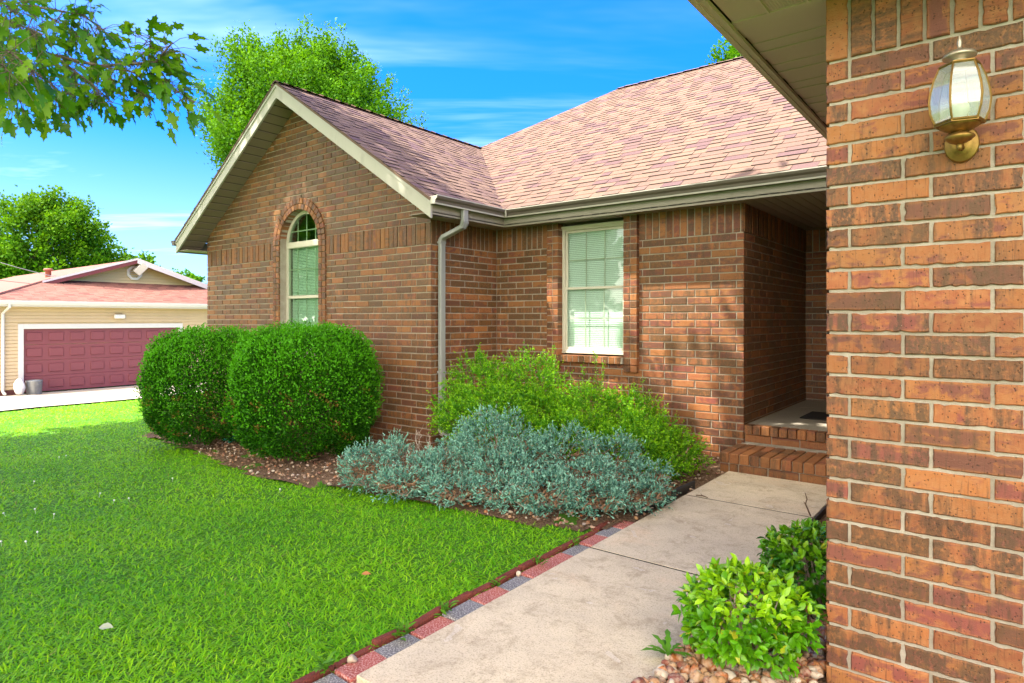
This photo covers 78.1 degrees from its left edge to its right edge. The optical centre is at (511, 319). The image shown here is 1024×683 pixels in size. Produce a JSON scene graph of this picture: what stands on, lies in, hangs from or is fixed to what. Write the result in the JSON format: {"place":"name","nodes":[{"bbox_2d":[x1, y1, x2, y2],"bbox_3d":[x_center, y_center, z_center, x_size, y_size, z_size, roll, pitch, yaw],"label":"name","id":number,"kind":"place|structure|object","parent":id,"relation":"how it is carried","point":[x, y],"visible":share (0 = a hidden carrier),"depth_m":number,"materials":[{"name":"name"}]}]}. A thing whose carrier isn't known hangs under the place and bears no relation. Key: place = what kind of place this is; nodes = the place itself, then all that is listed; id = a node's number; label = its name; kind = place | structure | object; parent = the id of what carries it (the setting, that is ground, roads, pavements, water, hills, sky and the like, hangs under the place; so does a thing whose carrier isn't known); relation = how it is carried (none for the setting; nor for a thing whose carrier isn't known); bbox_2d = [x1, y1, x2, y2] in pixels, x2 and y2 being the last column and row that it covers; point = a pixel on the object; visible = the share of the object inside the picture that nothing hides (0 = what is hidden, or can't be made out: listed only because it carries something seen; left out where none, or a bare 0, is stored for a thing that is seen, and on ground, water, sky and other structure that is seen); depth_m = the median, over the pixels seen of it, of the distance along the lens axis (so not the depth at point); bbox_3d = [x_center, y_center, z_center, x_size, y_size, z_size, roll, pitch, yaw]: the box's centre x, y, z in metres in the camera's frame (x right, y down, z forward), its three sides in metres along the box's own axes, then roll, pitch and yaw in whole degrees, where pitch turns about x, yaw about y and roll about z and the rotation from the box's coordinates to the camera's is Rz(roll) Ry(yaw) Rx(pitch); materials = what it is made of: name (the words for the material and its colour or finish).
{"place":"outdoors","nodes":[
{"label":"outdoors","id":0,"kind":"place"},
{"bbox_2d":[0,382,205,410],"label":"driveway","id":1,"kind":"structure","parent":0,"point":[12,402],"depth_m":18.33,"materials":[{"name":"concrete"}]},
{"bbox_2d":[13,378,25,394],"bbox_3d":[-15.755,2.143,20.186,0.318,0.549,0.335,0,0,-23],"label":"vase","id":2,"kind":"object","parent":1,"relation":"on","point":[19,387],"visible":1,"depth_m":20.10,"materials":[{"name":"white ceramic"}]},
{"bbox_2d":[25,380,42,394],"bbox_3d":[-15.546,2.220,20.547,0.464,0.470,0.474,0,0,38],"label":"metal bucket","id":3,"kind":"object","parent":1,"relation":"on","point":[33,387],"visible":0.94,"depth_m":20.39,"materials":[{"name":"metal"}]},
{"bbox_2d":[0,327,592,682],"bbox_3d":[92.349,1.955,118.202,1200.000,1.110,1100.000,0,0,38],"label":"lawn ground","id":4,"kind":"structure","parent":0,"point":[571,519],"depth_m":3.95,"materials":[{"name":"green plant"}]},
{"bbox_2d":[0,184,122,344],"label":"leafy tree","id":5,"kind":"object","parent":4,"relation":"on","point":[52,237],"visible":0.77,"depth_m":44.01,"materials":[{"name":"green plant"}]},
{"bbox_2d":[0,258,207,395],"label":"neighbor house","id":6,"kind":"structure","parent":4,"relation":"on","point":[47,312],"depth_m":22.55,"materials":[{"name":"beige"}]},
{"bbox_2d":[0,262,55,276],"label":"service wire","id":7,"kind":"object","parent":6,"relation":"attached to","point":[28,270],"visible":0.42,"depth_m":21.86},
{"bbox_2d":[24,327,177,392],"bbox_3d":[-14.571,1.372,22.710,0.092,2.097,4.926,0,0,38],"label":"garage door","id":8,"kind":"structure","parent":6,"relation":"in","point":[82,364],"depth_m":22.17,"materials":[{"name":"red paint"}]},
{"bbox_2d":[114,313,124,318],"bbox_3d":[-14.228,-0.120,22.893,0.152,0.200,0.360,0,0,38],"label":"wall light","id":9,"kind":"object","parent":6,"relation":"attached to","point":[118,316],"visible":1,"depth_m":22.85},
{"bbox_2d":[133,263,147,275],"bbox_3d":[-14.795,-2.010,25.163,0.531,0.559,0.406,0,0,-3],"label":"flood light","id":10,"kind":"object","parent":6,"relation":"attached to","point":[139,269],"visible":0.99,"depth_m":25.08,"materials":[{"name":"white paint"}]},
{"bbox_2d":[99,623,112,628],"bbox_3d":[-1.766,1.333,2.743,0.062,0.016,0.031,0,0,21],"label":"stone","id":11,"kind":"object","parent":4,"relation":"on","point":[105,625],"visible":1,"depth_m":2.75,"materials":[{"name":"white stone"}]},
{"bbox_2d":[0,0,223,145],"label":"maple tree","id":12,"kind":"object","parent":4,"relation":"on","point":[17,81],"visible":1,"depth_m":2.48,"materials":[{"name":"green plant"}]},
{"bbox_2d":[103,241,160,266],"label":"leafy tree","id":13,"kind":"object","parent":4,"relation":"on","point":[124,256],"visible":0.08,"depth_m":51.68,"materials":[{"name":"green plant"}]},
{"bbox_2d":[172,268,195,279],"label":"leafy tree","id":14,"kind":"object","parent":4,"relation":"on","point":[182,272],"visible":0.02,"depth_m":60.05,"materials":[{"name":"green plant"}]},
{"bbox_2d":[183,268,206,283],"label":"leafy tree","id":15,"kind":"object","parent":4,"relation":"on","point":[198,277],"visible":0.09,"depth_m":69.92,"materials":[{"name":"green plant"}]},
{"bbox_2d":[188,13,428,178],"bbox_3d":[-8.316,-4.739,25.922,8.676,14.638,9.198,0,0,38],"label":"tall tree","id":16,"kind":"object","parent":4,"relation":"on","point":[322,66],"visible":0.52,"depth_m":23.59,"materials":[{"name":"green plant"}]},
{"bbox_2d":[291,664,334,682],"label":"edging brick","id":17,"kind":"object","parent":4,"relation":"on","point":[312,677],"visible":0.53,"depth_m":2.46,"materials":[{"name":"red brick"}]},
{"bbox_2d":[305,649,335,673],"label":"weed plant","id":18,"kind":"object","parent":4,"relation":"on","point":[326,664],"visible":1,"depth_m":2.49,"materials":[{"name":"green plant"}]},
{"bbox_2d":[315,481,326,489],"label":"weed plant","id":19,"kind":"object","parent":4,"relation":"on","point":[320,484],"visible":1,"depth_m":5.50,"materials":[{"name":"green plant"}]},
{"bbox_2d":[333,644,375,668],"bbox_3d":[-0.656,1.447,2.632,0.044,0.100,0.202,4,2,37],"label":"edging brick","id":20,"kind":"object","parent":4,"relation":"on","point":[361,652],"visible":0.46,"depth_m":2.64,"materials":[{"name":"red brick"}]},
{"bbox_2d":[349,485,363,493],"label":"weed plant","id":21,"kind":"object","parent":4,"relation":"on","point":[355,488],"visible":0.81,"depth_m":5.25,"materials":[{"name":"green plant"}]},
{"bbox_2d":[371,625,411,648],"bbox_3d":[-0.528,1.435,2.795,0.044,0.100,0.202,-5,-4,42],"label":"edging brick","id":22,"kind":"object","parent":4,"relation":"on","point":[383,639],"visible":0.3,"depth_m":2.75,"materials":[{"name":"red brick"}]},
{"bbox_2d":[374,634,419,657],"bbox_3d":[-0.483,1.426,2.711,0.110,0.050,0.196,1,0,39],"label":"grey paver","id":23,"kind":"object","parent":4,"relation":"on","point":[392,648],"visible":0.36,"depth_m":2.70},
{"bbox_2d":[391,618,415,640],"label":"weed plant","id":24,"kind":"object","parent":23,"relation":"on","point":[401,628],"visible":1,"depth_m":2.77,"materials":[{"name":"green plant"}]},
{"bbox_2d":[409,606,442,629],"bbox_3d":[-0.398,1.435,2.960,0.044,0.100,0.202,-2,1,36],"label":"edging brick","id":25,"kind":"object","parent":4,"relation":"on","point":[425,618],"visible":0.4,"depth_m":2.94,"materials":[{"name":"red brick"}]},
{"bbox_2d":[440,591,472,611],"bbox_3d":[-0.272,1.431,3.123,0.044,0.100,0.202,-6,-1,40],"label":"edging brick","id":26,"kind":"object","parent":4,"relation":"on","point":[464,597],"visible":0.36,"depth_m":3.13,"materials":[{"name":"red brick"}]},
{"bbox_2d":[442,600,483,620],"bbox_3d":[-0.230,1.417,3.029,0.110,0.050,0.196,0,0,38],"label":"grey paver","id":27,"kind":"object","parent":4,"relation":"on","point":[456,613],"visible":0.44,"depth_m":3.02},
{"bbox_2d":[434,600,457,616],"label":"weed plant","id":28,"kind":"object","parent":27,"relation":"on","point":[444,608],"visible":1,"depth_m":3.00,"materials":[{"name":"green plant"}]},
{"bbox_2d":[470,580,498,596],"bbox_3d":[-0.143,1.438,3.285,0.044,0.100,0.202,-7,-3,41],"label":"edging brick","id":29,"kind":"object","parent":4,"relation":"on","point":[481,588],"visible":0.24,"depth_m":3.27,"materials":[{"name":"red brick"}]},
{"bbox_2d":[489,572,505,586],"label":"weed plant","id":30,"kind":"object","parent":4,"relation":"on","point":[497,583],"visible":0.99,"depth_m":3.30,"materials":[{"name":"green plant"}]},
{"bbox_2d":[495,567,520,584],"bbox_3d":[-0.019,1.433,3.448,0.044,0.100,0.202,1,-1,34],"label":"edging brick","id":31,"kind":"object","parent":4,"relation":"on","point":[511,573],"visible":0.44,"depth_m":3.42,"materials":[{"name":"red brick"}]},
{"bbox_2d":[518,555,542,571],"bbox_3d":[0.107,1.431,3.614,0.044,0.100,0.202,-3,-2,37],"label":"edging brick","id":32,"kind":"object","parent":4,"relation":"on","point":[529,563],"visible":0.4,"depth_m":3.58,"materials":[{"name":"red brick"}]},
{"bbox_2d":[520,563,553,578],"bbox_3d":[0.147,1.417,3.507,0.110,0.050,0.196,2,1,39],"label":"red paver","id":33,"kind":"object","parent":4,"relation":"on","point":[534,571],"visible":0.38,"depth_m":3.50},
{"bbox_2d":[529,553,547,565],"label":"weed plant","id":34,"kind":"object","parent":33,"relation":"on","point":[536,558],"visible":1,"depth_m":3.58,"materials":[{"name":"green plant"}]},
{"bbox_2d":[542,547,561,560],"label":"edging brick","id":35,"kind":"object","parent":4,"relation":"on","point":[551,553],"visible":0.38,"depth_m":3.77,"materials":[{"name":"red brick"}]},
{"bbox_2d":[559,537,580,551],"bbox_3d":[0.362,1.440,3.941,0.044,0.100,0.202,-2,1,40],"label":"edging brick","id":36,"kind":"object","parent":4,"relation":"on","point":[565,546],"visible":0.32,"depth_m":3.90,"materials":[{"name":"red brick"}]},
{"bbox_2d":[578,530,597,540],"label":"edging brick","id":37,"kind":"object","parent":4,"relation":"on","point":[589,534],"visible":0.32,"depth_m":4.09,"materials":[{"name":"red brick"}]},
{"bbox_2d":[351,471,828,682],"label":"walkway","id":38,"kind":"structure","parent":4,"relation":"on","point":[589,615],"depth_m":3.06,"materials":[{"name":"concrete"}]},
{"bbox_2d":[313,673,347,682],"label":"grey paver","id":39,"kind":"object","parent":38,"relation":"on","point":[331,678],"visible":1,"depth_m":2.44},
{"bbox_2d":[334,651,386,682],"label":"red paver","id":40,"kind":"object","parent":38,"relation":"on","point":[348,672],"visible":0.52,"depth_m":2.53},
{"bbox_2d":[347,654,357,662],"bbox_3d":[-0.647,1.378,2.559,0.040,0.036,0.041,0,0,38],"label":"stone","id":41,"kind":"object","parent":40,"relation":"on","point":[351,658],"visible":1,"depth_m":2.55,"materials":[{"name":"beige stone"}]},
{"bbox_2d":[411,616,454,639],"bbox_3d":[-0.353,1.421,2.867,0.110,0.050,0.196,0,0,37],"label":"red paver","id":42,"kind":"object","parent":38,"relation":"on","point":[430,627],"visible":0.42,"depth_m":2.86,"materials":[{"name":"red brick"}]},
{"bbox_2d":[471,586,508,604],"bbox_3d":[-0.105,1.417,3.188,0.110,0.050,0.196,1,0,40],"label":"red paver","id":43,"kind":"object","parent":38,"relation":"on","point":[489,595],"visible":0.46,"depth_m":3.18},
{"bbox_2d":[498,576,530,590],"bbox_3d":[0.022,1.422,3.347,0.110,0.050,0.196,0,-1,36],"label":"grey paver","id":44,"kind":"object","parent":38,"relation":"on","point":[513,583],"visible":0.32,"depth_m":3.34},
{"bbox_2d":[541,553,572,566],"bbox_3d":[0.268,1.420,3.671,0.110,0.050,0.196,-1,0,39],"label":"red paver","id":45,"kind":"object","parent":38,"relation":"on","point":[556,559],"visible":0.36,"depth_m":3.67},
{"bbox_2d":[562,544,589,555],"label":"grey paver","id":46,"kind":"object","parent":38,"relation":"on","point":[574,550],"visible":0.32,"depth_m":3.82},
{"bbox_2d":[572,533,580,545],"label":"weed plant","id":47,"kind":"object","parent":46,"relation":"on","point":[576,538],"visible":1,"depth_m":3.90,"materials":[{"name":"green plant"}]},
{"bbox_2d":[579,535,607,546],"bbox_3d":[0.520,1.418,3.988,0.110,0.050,0.196,-2,-2,38],"label":"red paver","id":48,"kind":"object","parent":38,"relation":"on","point":[591,540],"visible":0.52,"depth_m":3.97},
{"bbox_2d":[595,527,621,536],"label":"grey paver","id":49,"kind":"object","parent":38,"relation":"on","point":[609,532],"visible":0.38,"depth_m":4.13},
{"bbox_2d":[640,629,691,655],"bbox_3d":[0.637,1.339,2.566,0.192,0.058,0.197,0,0,38],"label":"weed plant","id":50,"kind":"object","parent":38,"relation":"on","point":[666,645],"visible":0.92,"depth_m":2.59,"materials":[{"name":"green plant"}]},
{"bbox_2d":[590,495,812,584],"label":"joint soil","id":51,"kind":"structure","parent":38,"relation":"in","point":[681,570],"depth_m":3.72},
{"bbox_2d":[803,493,810,515],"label":"twig","id":52,"kind":"object","parent":38,"relation":"on","point":[806,505],"visible":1,"depth_m":4.42,"materials":[{"name":"brown wood"}]},
{"bbox_2d":[171,0,1023,682],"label":"brick house","id":53,"kind":"structure","parent":4,"relation":"on","point":[793,204],"depth_m":6.45,"materials":[{"name":"brown brick"}]},
{"bbox_2d":[286,211,318,350],"bbox_3d":[-2.731,-0.540,9.271,1.600,2.380,0.722,0,0,38],"label":"arched window","id":54,"kind":"structure","parent":53,"relation":"in","point":[304,246],"depth_m":9.19,"materials":[{"name":"glass"}]},
{"bbox_2d":[562,220,623,356],"bbox_3d":[1.120,-0.235,7.601,1.475,1.840,0.572,0,0,38],"label":"sash window","id":55,"kind":"structure","parent":53,"relation":"in","point":[592,254],"depth_m":7.49,"materials":[{"name":"glass"}]},
{"bbox_2d":[748,400,826,430],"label":"porch floor","id":56,"kind":"structure","parent":53,"relation":"attached to","point":[789,417],"depth_m":6.69,"materials":[{"name":"concrete"}]},
{"bbox_2d":[800,411,828,420],"bbox_3d":[3.539,1.045,6.657,0.820,0.014,0.550,0,0,38],"label":"doormat","id":57,"kind":"object","parent":56,"relation":"on","point":[814,415],"visible":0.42,"depth_m":6.74,"materials":[{"name":"rubber"}]},
{"bbox_2d":[928,34,991,162],"bbox_3d":[1.470,-0.730,2.072,0.170,0.392,0.217,0,0,38],"label":"wall lantern","id":58,"kind":"object","parent":53,"relation":"attached to","point":[962,142],"depth_m":2.04,"materials":[{"name":"gold metal"}]},
{"bbox_2d":[593,520,609,531],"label":"edging brick","id":59,"kind":"object","parent":4,"relation":"on","point":[599,527],"visible":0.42,"depth_m":4.22,"materials":[{"name":"red brick"}]},
{"bbox_2d":[705,36,741,64],"bbox_3d":[12.259,-6.588,33.984,6.075,17.336,5.292,0,0,38],"label":"leafy tree","id":60,"kind":"object","parent":4,"relation":"on","point":[731,52],"visible":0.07,"depth_m":33.78,"materials":[{"name":"green plant"}]},
{"bbox_2d":[720,424,828,484],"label":"brick steps","id":61,"kind":"structure","parent":4,"relation":"on","point":[793,454],"depth_m":5.75,"materials":[{"name":"brown brick"}]},
{"bbox_2d":[0,0,730,282],"label":"sky","id":62,"kind":"structure","parent":0,"point":[482,72],"materials":[{"name":"blue"}]},
{"bbox_2d":[143,428,725,531],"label":"bark mulch","id":63,"kind":"object","parent":0,"point":[335,456],"visible":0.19,"depth_m":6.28,"materials":[{"name":"brown wood"}]},
{"bbox_2d":[133,323,277,446],"bbox_3d":[-4.055,0.862,8.493,1.849,1.652,1.839,0,0,38],"label":"boxwood shrub","id":64,"kind":"object","parent":63,"relation":"on","point":[171,358],"visible":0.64,"depth_m":7.88,"materials":[{"name":"green plant"}]},
{"bbox_2d":[219,318,385,460],"bbox_3d":[-2.327,0.784,7.171,1.788,1.596,1.816,0,0,38],"label":"boxwood shrub","id":65,"kind":"object","parent":63,"relation":"on","point":[356,357],"visible":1,"depth_m":6.64,"materials":[{"name":"green plant"}]},
{"bbox_2d":[357,440,370,449],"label":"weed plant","id":66,"kind":"object","parent":63,"relation":"on","point":[367,443],"visible":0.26,"depth_m":7.37,"materials":[{"name":"green plant"}]},
{"bbox_2d":[400,424,447,458],"bbox_3d":[-0.785,1.244,5.736,0.462,0.551,0.433,0,0,38],"label":"dead branch","id":67,"kind":"object","parent":63,"relation":"on","point":[427,440],"visible":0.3,"depth_m":5.77,"materials":[{"name":"brown wood"}]},
{"bbox_2d":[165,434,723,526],"bbox_3d":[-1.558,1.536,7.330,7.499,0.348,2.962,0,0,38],"label":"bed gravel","id":68,"kind":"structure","parent":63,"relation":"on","point":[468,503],"depth_m":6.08,"materials":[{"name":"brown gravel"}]},
{"bbox_2d":[426,342,583,455],"bbox_3d":[-0.089,0.857,6.499,1.704,1.275,1.495,0,0,15],"label":"lime shrub","id":69,"kind":"object","parent":63,"relation":"on","point":[467,398],"visible":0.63,"depth_m":6.45,"materials":[{"name":"green plant"}]},
{"bbox_2d":[333,402,684,519],"bbox_3d":[-0.049,1.129,5.181,2.806,0.766,1.568,0,0,28],"label":"juniper shrub","id":70,"kind":"object","parent":63,"relation":"on","point":[478,477],"visible":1,"depth_m":5.00,"materials":[{"name":"teal plant"}]},
{"bbox_2d":[516,351,714,482],"bbox_3d":[0.915,0.899,5.924,1.849,1.180,1.597,0,0,38],"label":"lime shrub","id":71,"kind":"object","parent":63,"relation":"on","point":[664,446],"visible":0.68,"depth_m":5.78,"materials":[{"name":"green plant"}]},
{"bbox_2d":[611,520,634,528],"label":"red paver","id":72,"kind":"object","parent":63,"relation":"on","point":[621,525],"visible":0.38,"depth_m":4.29,"materials":[{"name":"red brick"}]},
{"bbox_2d":[638,480,695,514],"bbox_3d":[1.211,1.387,4.859,0.040,0.127,0.951,0,0,40],"label":"edging strip","id":73,"kind":"object","parent":63,"relation":"on","point":[682,490],"visible":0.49,"depth_m":4.98,"materials":[{"name":"black plastic"}]},
{"bbox_2d":[666,514,826,682],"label":"stone bed soil","id":74,"kind":"structure","parent":0,"point":[821,520],"depth_m":3.34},
{"bbox_2d":[631,588,827,682],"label":"river gravel","id":75,"kind":"structure","parent":74,"relation":"on","point":[674,668],"depth_m":2.43,"materials":[{"name":"stone"}]},
{"bbox_2d":[671,553,828,681],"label":"leafy shrub","id":76,"kind":"object","parent":74,"relation":"on","point":[775,605],"visible":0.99,"depth_m":2.43,"materials":[{"name":"green plant"}]},
{"bbox_2d":[756,517,828,609],"bbox_3d":[1.496,1.190,3.093,0.557,0.428,0.549,0,0,-2],"label":"leafy shrub","id":77,"kind":"object","parent":74,"relation":"on","point":[783,557],"visible":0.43,"depth_m":3.04,"materials":[{"name":"green plant"}]},
{"bbox_2d":[791,505,826,547],"bbox_3d":[2.018,1.411,4.261,0.017,0.098,1.998,0,0,38],"label":"edging strip","id":78,"kind":"object","parent":74,"relation":"on","point":[820,514],"visible":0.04,"depth_m":4.44,"materials":[{"name":"black plastic"}]}
]}

